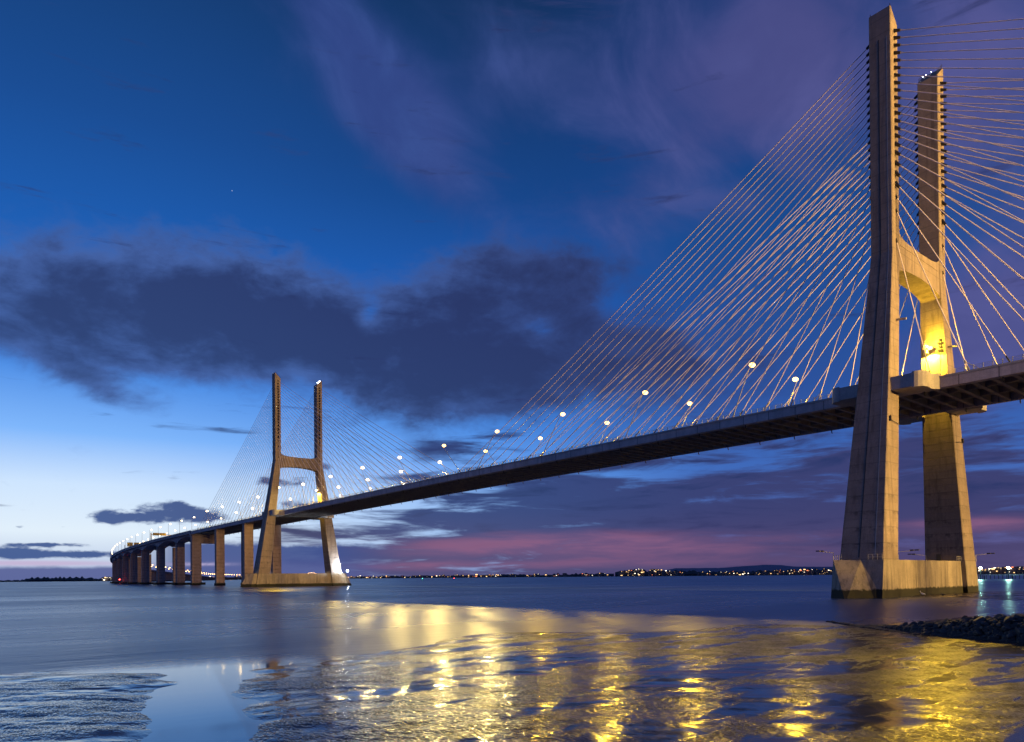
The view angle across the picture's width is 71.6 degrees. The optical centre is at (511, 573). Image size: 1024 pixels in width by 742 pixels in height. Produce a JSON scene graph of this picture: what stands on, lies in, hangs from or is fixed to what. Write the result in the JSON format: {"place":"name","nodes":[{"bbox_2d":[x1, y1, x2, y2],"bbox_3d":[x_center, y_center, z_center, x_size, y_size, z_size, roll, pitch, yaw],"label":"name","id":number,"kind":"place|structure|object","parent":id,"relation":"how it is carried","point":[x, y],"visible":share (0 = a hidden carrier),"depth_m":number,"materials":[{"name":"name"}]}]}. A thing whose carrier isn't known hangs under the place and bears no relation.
{"place":"outdoors","nodes":[
{"label":"outdoors","id":0,"kind":"place"},
{"bbox_2d":[0,576,100,581],"bbox_3d":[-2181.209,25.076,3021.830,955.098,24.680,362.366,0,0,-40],"label":"shore","id":1,"kind":"structure","parent":0,"point":[43,579],"depth_m":3039.66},
{"bbox_2d":[0,672,177,741],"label":"mud bank","id":2,"kind":"structure","parent":0,"point":[65,707],"depth_m":32.94,"materials":[{"name":"soil"}]},
{"bbox_2d":[348,574,502,578],"bbox_3d":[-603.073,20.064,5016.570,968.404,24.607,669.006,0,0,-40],"label":"town","id":3,"kind":"object","parent":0,"point":[444,576],"visible":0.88,"depth_m":5005.96,"materials":[{"name":"black"}]},
{"bbox_2d":[361,572,613,578],"bbox_3d":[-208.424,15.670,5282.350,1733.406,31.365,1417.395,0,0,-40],"label":"shore","id":4,"kind":"structure","parent":0,"point":[570,575],"depth_m":5199.73,"materials":[{"name":"black"}]},
{"bbox_2d":[0,574,1023,741],"bbox_3d":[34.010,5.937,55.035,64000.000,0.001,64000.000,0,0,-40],"label":"water","id":5,"kind":"structure","parent":0,"point":[208,646],"depth_m":106.33,"materials":[{"name":"blue liquid"}]},
{"bbox_2d":[114,559,129,583],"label":"bridge pier","id":6,"kind":"structure","parent":5,"relation":"in","point":[119,568],"depth_m":1065.73,"materials":[{"name":"concrete"}]},
{"bbox_2d":[120,557,140,583],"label":"bridge pier","id":7,"kind":"structure","parent":5,"relation":"in","point":[125,570],"depth_m":996.57,"materials":[{"name":"concrete"}]},
{"bbox_2d":[127,554,151,583],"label":"bridge pier","id":8,"kind":"structure","parent":5,"relation":"in","point":[133,568],"depth_m":927.46,"materials":[{"name":"concrete"}]},
{"bbox_2d":[138,551,156,583],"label":"bridge pier","id":9,"kind":"structure","parent":5,"relation":"in","point":[144,567],"depth_m":859.78,"materials":[{"name":"concrete"}]},
{"bbox_2d":[153,547,175,584],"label":"bridge pier","id":10,"kind":"structure","parent":5,"relation":"in","point":[160,554],"depth_m":793.84,"materials":[{"name":"concrete"}]},
{"bbox_2d":[172,543,205,584],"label":"bridge pier","id":11,"kind":"structure","parent":5,"relation":"in","point":[180,561],"depth_m":731.46,"materials":[{"name":"concrete"}]},
{"bbox_2d":[151,570,240,581],"bbox_3d":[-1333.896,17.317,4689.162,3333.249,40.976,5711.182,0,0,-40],"label":"distant shoreline","id":12,"kind":"structure","parent":5,"relation":"in","point":[168,576],"depth_m":2420.33,"materials":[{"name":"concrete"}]},
{"bbox_2d":[189,531,214,584],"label":"bridge pier","id":13,"kind":"structure","parent":5,"relation":"in","point":[196,540],"depth_m":680.24,"materials":[{"name":"concrete"}]},
{"bbox_2d":[110,530,214,562],"bbox_3d":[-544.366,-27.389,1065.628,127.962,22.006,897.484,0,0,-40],"label":"approach viaduct","id":14,"kind":"object","parent":13,"relation":"on","point":[150,546],"visible":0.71,"depth_m":816.81,"materials":[{"name":"concrete"}]},
{"bbox_2d":[214,529,242,585],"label":"bridge pier","id":15,"kind":"structure","parent":5,"relation":"in","point":[219,557],"depth_m":622.58,"materials":[{"name":"concrete"}]},
{"bbox_2d":[242,523,280,580],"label":"bridge pier","id":16,"kind":"structure","parent":5,"relation":"in","point":[247,546],"depth_m":569.13,"materials":[{"name":"concrete"}]},
{"bbox_2d":[240,372,351,586],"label":"bridge pylon","id":17,"kind":"object","parent":5,"relation":"in","point":[262,575],"visible":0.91,"depth_m":511.50,"materials":[{"name":"concrete"}]},
{"bbox_2d":[508,573,608,576],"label":"town","id":18,"kind":"object","parent":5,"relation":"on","point":[565,575],"visible":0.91,"depth_m":5013.76,"materials":[{"name":"black"}]},
{"bbox_2d":[618,569,674,576],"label":"town","id":19,"kind":"object","parent":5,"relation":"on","point":[651,572],"visible":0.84,"depth_m":4370.24,"materials":[{"name":"black"}]},
{"bbox_2d":[831,3,978,597],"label":"bridge pylon","id":20,"kind":"object","parent":5,"relation":"in","point":[868,564],"visible":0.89,"depth_m":185.98,"materials":[{"name":"concrete"}]},
{"bbox_2d":[191,354,1023,534],"bbox_3d":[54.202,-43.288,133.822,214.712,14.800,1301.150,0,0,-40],"label":"bridge deck","id":21,"kind":"structure","parent":20,"relation":"on","point":[922,393],"depth_m":241.51,"materials":[{"name":"concrete"}]},
{"bbox_2d":[457,45,868,472],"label":"stay cable","id":22,"kind":"object","parent":20,"relation":"attached to","point":[867,47],"visible":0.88,"depth_m":230.18,"materials":[{"name":"grey metal"}]},
{"bbox_2d":[468,52,868,470],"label":"stay cable","id":23,"kind":"object","parent":20,"relation":"attached to","point":[867,54],"visible":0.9,"depth_m":233.08,"materials":[{"name":"grey metal"}]},
{"bbox_2d":[478,59,868,468],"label":"stay cable","id":24,"kind":"object","parent":20,"relation":"attached to","point":[867,62],"visible":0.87,"depth_m":230.87,"materials":[{"name":"grey metal"}]},
{"bbox_2d":[492,67,868,464],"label":"stay cable","id":25,"kind":"object","parent":20,"relation":"attached to","point":[867,69],"visible":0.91,"depth_m":230.16,"materials":[{"name":"grey metal"}]},
{"bbox_2d":[503,74,868,462],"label":"stay cable","id":26,"kind":"object","parent":20,"relation":"attached to","point":[867,77],"visible":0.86,"depth_m":228.84,"materials":[{"name":"grey metal"}]},
{"bbox_2d":[515,82,868,460],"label":"stay cable","id":27,"kind":"object","parent":20,"relation":"attached to","point":[867,84],"visible":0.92,"depth_m":227.58,"materials":[{"name":"grey metal"}]},
{"bbox_2d":[527,89,868,458],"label":"stay cable","id":28,"kind":"object","parent":20,"relation":"attached to","point":[867,91],"visible":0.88,"depth_m":226.03,"materials":[{"name":"grey metal"}]},
{"bbox_2d":[540,95,869,455],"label":"stay cable","id":29,"kind":"object","parent":20,"relation":"attached to","point":[868,98],"visible":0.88,"depth_m":224.97,"materials":[{"name":"grey metal"}]},
{"bbox_2d":[554,102,869,452],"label":"stay cable","id":30,"kind":"object","parent":20,"relation":"attached to","point":[868,105],"visible":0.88,"depth_m":223.34,"materials":[{"name":"grey metal"}]},
{"bbox_2d":[570,110,869,448],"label":"stay cable","id":31,"kind":"object","parent":20,"relation":"attached to","point":[868,113],"visible":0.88,"depth_m":221.20,"materials":[{"name":"grey metal"}]},
{"bbox_2d":[531,95,916,455],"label":"stay cable","id":32,"kind":"object","parent":20,"relation":"attached to","point":[915,97],"visible":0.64,"depth_m":258.36,"materials":[{"name":"grey metal"}]},
{"bbox_2d":[584,118,869,446],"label":"stay cable","id":33,"kind":"object","parent":20,"relation":"attached to","point":[868,120],"visible":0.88,"depth_m":220.36,"materials":[{"name":"grey metal"}]},
{"bbox_2d":[539,101,917,455],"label":"stay cable","id":34,"kind":"object","parent":20,"relation":"attached to","point":[915,103],"visible":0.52,"depth_m":256.26,"materials":[{"name":"grey metal"}]},
{"bbox_2d":[550,107,917,453],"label":"stay cable","id":35,"kind":"object","parent":20,"relation":"attached to","point":[915,110],"visible":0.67,"depth_m":257.84,"materials":[{"name":"grey metal"}]},
{"bbox_2d":[600,125,869,443],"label":"stay cable","id":36,"kind":"object","parent":20,"relation":"attached to","point":[868,128],"visible":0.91,"depth_m":218.01,"materials":[{"name":"grey metal"}]},
{"bbox_2d":[564,114,917,449],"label":"stay cable","id":37,"kind":"object","parent":20,"relation":"attached to","point":[738,286],"visible":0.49,"depth_m":256.30,"materials":[{"name":"grey metal"}]},
{"bbox_2d":[618,133,869,439],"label":"stay cable","id":38,"kind":"object","parent":20,"relation":"attached to","point":[750,280],"visible":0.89,"depth_m":217.25,"materials":[{"name":"grey metal"}]},
{"bbox_2d":[574,120,917,448],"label":"stay cable","id":39,"kind":"object","parent":20,"relation":"attached to","point":[916,122],"visible":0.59,"depth_m":253.17,"materials":[{"name":"grey metal"}]},
{"bbox_2d":[634,140,869,436],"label":"stay cable","id":40,"kind":"object","parent":20,"relation":"attached to","point":[868,143],"visible":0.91,"depth_m":215.39,"materials":[{"name":"grey metal"}]},
{"bbox_2d":[590,127,917,443],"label":"stay cable","id":41,"kind":"object","parent":20,"relation":"attached to","point":[916,130],"visible":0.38,"depth_m":249.87,"materials":[{"name":"grey metal"}]},
{"bbox_2d":[654,148,869,432],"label":"stay cable","id":42,"kind":"object","parent":20,"relation":"attached to","point":[768,283],"visible":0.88,"depth_m":212.77,"materials":[{"name":"grey metal"}]},
{"bbox_2d":[606,135,917,437],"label":"stay cable","id":43,"kind":"object","parent":20,"relation":"attached to","point":[916,136],"visible":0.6,"depth_m":249.25,"materials":[{"name":"grey metal"}]},
{"bbox_2d":[614,140,917,440],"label":"stay cable","id":44,"kind":"object","parent":20,"relation":"attached to","point":[761,297],"visible":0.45,"depth_m":248.46,"materials":[{"name":"grey metal"}]},
{"bbox_2d":[673,156,869,428],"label":"stay cable","id":45,"kind":"object","parent":20,"relation":"attached to","point":[775,288],"visible":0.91,"depth_m":211.12,"materials":[{"name":"grey metal"}]},
{"bbox_2d":[628,147,917,437],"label":"stay cable","id":46,"kind":"object","parent":20,"relation":"attached to","point":[916,149],"visible":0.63,"depth_m":245.74,"materials":[{"name":"grey metal"}]},
{"bbox_2d":[643,154,917,434],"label":"stay cable","id":47,"kind":"object","parent":20,"relation":"attached to","point":[916,156],"visible":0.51,"depth_m":245.23,"materials":[{"name":"grey metal"}]},
{"bbox_2d":[694,165,869,424],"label":"stay cable","id":48,"kind":"object","parent":20,"relation":"attached to","point":[786,289],"visible":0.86,"depth_m":208.64,"materials":[{"name":"grey metal"}]},
{"bbox_2d":[659,161,917,430],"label":"stay cable","id":49,"kind":"object","parent":20,"relation":"attached to","point":[784,301],"visible":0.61,"depth_m":242.71,"materials":[{"name":"grey metal"}]},
{"bbox_2d":[714,176,869,420],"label":"stay cable","id":50,"kind":"object","parent":20,"relation":"attached to","point":[793,298],"visible":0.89,"depth_m":207.04,"materials":[{"name":"grey metal"}]},
{"bbox_2d":[679,167,917,422],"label":"stay cable","id":51,"kind":"object","parent":20,"relation":"attached to","point":[916,170],"visible":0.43,"depth_m":240.00,"materials":[{"name":"grey metal"}]},
{"bbox_2d":[690,174,917,425],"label":"stay cable","id":52,"kind":"object","parent":20,"relation":"attached to","point":[798,307],"visible":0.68,"depth_m":239.35,"materials":[{"name":"grey metal"}]},
{"bbox_2d":[739,186,869,415],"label":"stay cable","id":53,"kind":"object","parent":20,"relation":"attached to","point":[806,299],"visible":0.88,"depth_m":204.04,"materials":[{"name":"grey metal"}]},
{"bbox_2d":[709,181,917,419],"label":"stay cable","id":54,"kind":"object","parent":20,"relation":"attached to","point":[807,308],"visible":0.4,"depth_m":236.53,"materials":[{"name":"grey metal"}]},
{"bbox_2d":[762,195,870,410],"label":"stay cable","id":55,"kind":"object","parent":20,"relation":"attached to","point":[817,304],"visible":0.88,"depth_m":201.82,"materials":[{"name":"grey metal"}]},
{"bbox_2d":[725,188,917,418],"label":"stay cable","id":56,"kind":"object","parent":20,"relation":"attached to","point":[814,313],"visible":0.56,"depth_m":234.47,"materials":[{"name":"grey metal"}]},
{"bbox_2d":[790,212,870,405],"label":"stay cable","id":57,"kind":"object","parent":20,"relation":"attached to","point":[831,308],"visible":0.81,"depth_m":198.78,"materials":[{"name":"beige metal"}]},
{"bbox_2d":[744,195,918,414],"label":"stay cable","id":58,"kind":"object","parent":20,"relation":"attached to","point":[917,197],"visible":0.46,"depth_m":231.65,"materials":[{"name":"beige metal"}]},
{"bbox_2d":[764,202,918,409],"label":"stay cable","id":59,"kind":"object","parent":20,"relation":"attached to","point":[837,312],"visible":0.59,"depth_m":228.86,"materials":[{"name":"beige metal"}]},
{"bbox_2d":[813,229,870,400],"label":"stay cable","id":60,"kind":"object","parent":20,"relation":"attached to","point":[843,318],"visible":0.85,"depth_m":196.15,"materials":[{"name":"beige metal"}]},
{"bbox_2d":[784,211,918,406],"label":"stay cable","id":61,"kind":"object","parent":20,"relation":"attached to","point":[847,316],"visible":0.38,"depth_m":227.82,"materials":[{"name":"beige metal"}]},
{"bbox_2d":[850,272,869,384],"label":"stay cable","id":62,"kind":"object","parent":20,"relation":"attached to","point":[859,330],"visible":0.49,"depth_m":192.82,"materials":[{"name":"beige metal"}]},
{"bbox_2d":[805,221,918,402],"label":"stay cable","id":63,"kind":"object","parent":20,"relation":"attached to","point":[852,328],"visible":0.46,"depth_m":226.71,"materials":[{"name":"beige metal"}]},
{"bbox_2d":[896,238,930,372],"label":"stay cable","id":64,"kind":"object","parent":20,"relation":"attached to","point":[912,303],"visible":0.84,"depth_m":182.40,"materials":[{"name":"beige metal"}]},
{"bbox_2d":[896,208,978,369],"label":"stay cable","id":65,"kind":"object","parent":20,"relation":"attached to","point":[965,362],"visible":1,"depth_m":178.41,"materials":[{"name":"beige metal"}]},
{"bbox_2d":[895,195,1010,361],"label":"stay cable","id":66,"kind":"object","parent":20,"relation":"attached to","point":[1007,358],"visible":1,"depth_m":175.12,"materials":[{"name":"beige metal"}]},
{"bbox_2d":[893,38,1023,46],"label":"stay cable","id":67,"kind":"object","parent":20,"relation":"attached to","point":[897,44],"visible":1,"depth_m":174.91,"materials":[{"name":"beige metal"}]},
{"bbox_2d":[893,18,1023,32],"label":"stay cable","id":68,"kind":"object","parent":20,"relation":"attached to","point":[896,30],"visible":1,"depth_m":174.48,"materials":[{"name":"beige metal"}]},
{"bbox_2d":[893,28,1023,39],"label":"stay cable","id":69,"kind":"object","parent":20,"relation":"attached to","point":[897,37],"visible":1,"depth_m":174.62,"materials":[{"name":"beige metal"}]},
{"bbox_2d":[894,125,1023,166],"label":"stay cable","id":70,"kind":"object","parent":20,"relation":"attached to","point":[897,128],"visible":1,"depth_m":174.87,"materials":[{"name":"beige metal"}]},
{"bbox_2d":[894,133,1023,182],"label":"stay cable","id":71,"kind":"object","parent":20,"relation":"attached to","point":[897,135],"visible":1,"depth_m":174.63,"materials":[{"name":"beige metal"}]},
{"bbox_2d":[894,118,1023,151],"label":"stay cable","id":72,"kind":"object","parent":20,"relation":"attached to","point":[896,120],"visible":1,"depth_m":174.93,"materials":[{"name":"beige metal"}]},
{"bbox_2d":[894,110,1023,137],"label":"stay cable","id":73,"kind":"object","parent":20,"relation":"attached to","point":[897,112],"visible":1,"depth_m":174.84,"materials":[{"name":"beige metal"}]},
{"bbox_2d":[894,95,1023,112],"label":"stay cable","id":74,"kind":"object","parent":20,"relation":"attached to","point":[897,97],"visible":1,"depth_m":175.06,"materials":[{"name":"beige metal"}]},
{"bbox_2d":[894,103,1023,125],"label":"stay cable","id":75,"kind":"object","parent":20,"relation":"attached to","point":[897,105],"visible":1,"depth_m":174.64,"materials":[{"name":"beige metal"}]},
{"bbox_2d":[894,73,1023,79],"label":"stay cable","id":76,"kind":"object","parent":20,"relation":"attached to","point":[897,75],"visible":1,"depth_m":174.91,"materials":[{"name":"beige plastic"}]},
{"bbox_2d":[894,88,1023,101],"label":"stay cable","id":77,"kind":"object","parent":20,"relation":"attached to","point":[897,90],"visible":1,"depth_m":174.88,"materials":[{"name":"beige plastic"}]},
{"bbox_2d":[894,80,1023,90],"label":"stay cable","id":78,"kind":"object","parent":20,"relation":"attached to","point":[897,82],"visible":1,"depth_m":174.74,"materials":[{"name":"beige plastic"}]},
{"bbox_2d":[894,58,1023,61],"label":"stay cable","id":79,"kind":"object","parent":20,"relation":"attached to","point":[897,60],"visible":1,"depth_m":174.83,"materials":[{"name":"beige plastic"}]},
{"bbox_2d":[894,48,1023,54],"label":"stay cable","id":80,"kind":"object","parent":20,"relation":"attached to","point":[897,52],"visible":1,"depth_m":174.89,"materials":[{"name":"beige plastic"}]},
{"bbox_2d":[894,66,1023,69],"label":"stay cable","id":81,"kind":"object","parent":20,"relation":"attached to","point":[897,67],"visible":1,"depth_m":176.15,"materials":[{"name":"beige plastic"}]},
{"bbox_2d":[895,181,1023,320],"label":"stay cable","id":82,"kind":"object","parent":20,"relation":"attached to","point":[897,184],"visible":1,"depth_m":174.37,"materials":[{"name":"beige metal"}]},
{"bbox_2d":[895,170,1023,279],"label":"stay cable","id":83,"kind":"object","parent":20,"relation":"attached to","point":[897,174],"visible":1,"depth_m":174.53,"materials":[{"name":"beige metal"}]},
{"bbox_2d":[895,160,1023,247],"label":"stay cable","id":84,"kind":"object","parent":20,"relation":"attached to","point":[897,163],"visible":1,"depth_m":174.91,"materials":[{"name":"beige metal"}]},
{"bbox_2d":[895,150,1023,221],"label":"stay cable","id":85,"kind":"object","parent":20,"relation":"attached to","point":[897,153],"visible":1,"depth_m":174.52,"materials":[{"name":"beige metal"}]},
{"bbox_2d":[895,141,1023,200],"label":"stay cable","id":86,"kind":"object","parent":20,"relation":"attached to","point":[897,144],"visible":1,"depth_m":174.74,"materials":[{"name":"beige metal"}]},
{"bbox_2d":[942,244,996,363],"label":"stay cable","id":87,"kind":"object","parent":20,"relation":"attached to","point":[969,304],"visible":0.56,"depth_m":199.43,"materials":[{"name":"beige metal"}]},
{"bbox_2d":[940,128,1023,138],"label":"stay cable","id":88,"kind":"object","parent":20,"relation":"attached to","point":[944,130],"visible":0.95,"depth_m":198.22,"materials":[{"name":"beige metal"}]},
{"bbox_2d":[941,219,1023,308],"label":"stay cable","id":89,"kind":"object","parent":20,"relation":"attached to","point":[944,223],"visible":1,"depth_m":197.90,"materials":[{"name":"beige metal"}]},
{"bbox_2d":[941,200,1023,257],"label":"stay cable","id":90,"kind":"object","parent":20,"relation":"attached to","point":[943,203],"visible":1,"depth_m":198.02,"materials":[{"name":"beige metal"}]},
{"bbox_2d":[941,183,1023,222],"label":"stay cable","id":91,"kind":"object","parent":20,"relation":"attached to","point":[943,186],"visible":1,"depth_m":198.24,"materials":[{"name":"beige metal"}]},
{"bbox_2d":[941,191,1023,238],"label":"stay cable","id":92,"kind":"object","parent":20,"relation":"attached to","point":[980,214],"visible":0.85,"depth_m":197.55,"materials":[{"name":"beige metal"}]},
{"bbox_2d":[941,176,1023,209],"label":"stay cable","id":93,"kind":"object","parent":20,"relation":"attached to","point":[980,192],"visible":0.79,"depth_m":197.47,"materials":[{"name":"beige metal"}]},
{"bbox_2d":[941,162,1023,186],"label":"stay cable","id":94,"kind":"object","parent":20,"relation":"attached to","point":[979,174],"visible":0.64,"depth_m":197.86,"materials":[{"name":"beige metal"}]},
{"bbox_2d":[942,231,1023,350],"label":"stay cable","id":95,"kind":"object","parent":20,"relation":"attached to","point":[984,293],"visible":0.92,"depth_m":196.60,"materials":[{"name":"beige metal"}]},
{"bbox_2d":[0,0,1023,580],"label":"sky","id":96,"kind":"structure","parent":0,"point":[423,212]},
{"bbox_2d":[230,612,1023,741],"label":"mud flat","id":97,"kind":"structure","parent":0,"point":[773,683],"depth_m":36.47,"materials":[{"name":"brown soil"}]},
{"bbox_2d":[615,568,832,576],"bbox_3d":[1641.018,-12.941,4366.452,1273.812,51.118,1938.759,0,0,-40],"label":"shore","id":98,"kind":"structure","parent":0,"point":[694,573],"depth_m":4453.76,"materials":[{"name":"black"}]},
{"bbox_2d":[675,571,762,575],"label":"town","id":99,"kind":"object","parent":98,"relation":"on","point":[725,573],"visible":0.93,"depth_m":4278.90,"materials":[{"name":"black"}]},
{"bbox_2d":[763,568,831,574],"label":"town","id":100,"kind":"object","parent":98,"relation":"on","point":[804,572],"visible":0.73,"depth_m":4136.19,"materials":[{"name":"black"}]},
{"bbox_2d":[667,565,832,572],"bbox_3d":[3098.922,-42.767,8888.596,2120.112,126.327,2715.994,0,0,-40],"label":"hill","id":101,"kind":"structure","parent":0,"point":[749,569],"depth_m":8631.34,"materials":[{"name":"black"}]},
{"bbox_2d":[915,591,1023,600],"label":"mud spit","id":102,"kind":"structure","parent":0,"point":[1008,595],"depth_m":183.31,"materials":[{"name":"grey soil"}]},
{"bbox_2d":[976,566,1023,573],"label":"town","id":103,"kind":"object","parent":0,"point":[1012,570],"visible":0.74,"depth_m":2574.22,"materials":[{"name":"white"}]},
{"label":"rock bank","id":104,"kind":"structure","parent":0,"visible":0},
{"bbox_2d":[826,617,1023,643],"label":"rubble","id":105,"kind":"object","parent":104,"relation":"on","point":[1018,638],"visible":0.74,"depth_m":64.28,"materials":[{"name":"black stone"}]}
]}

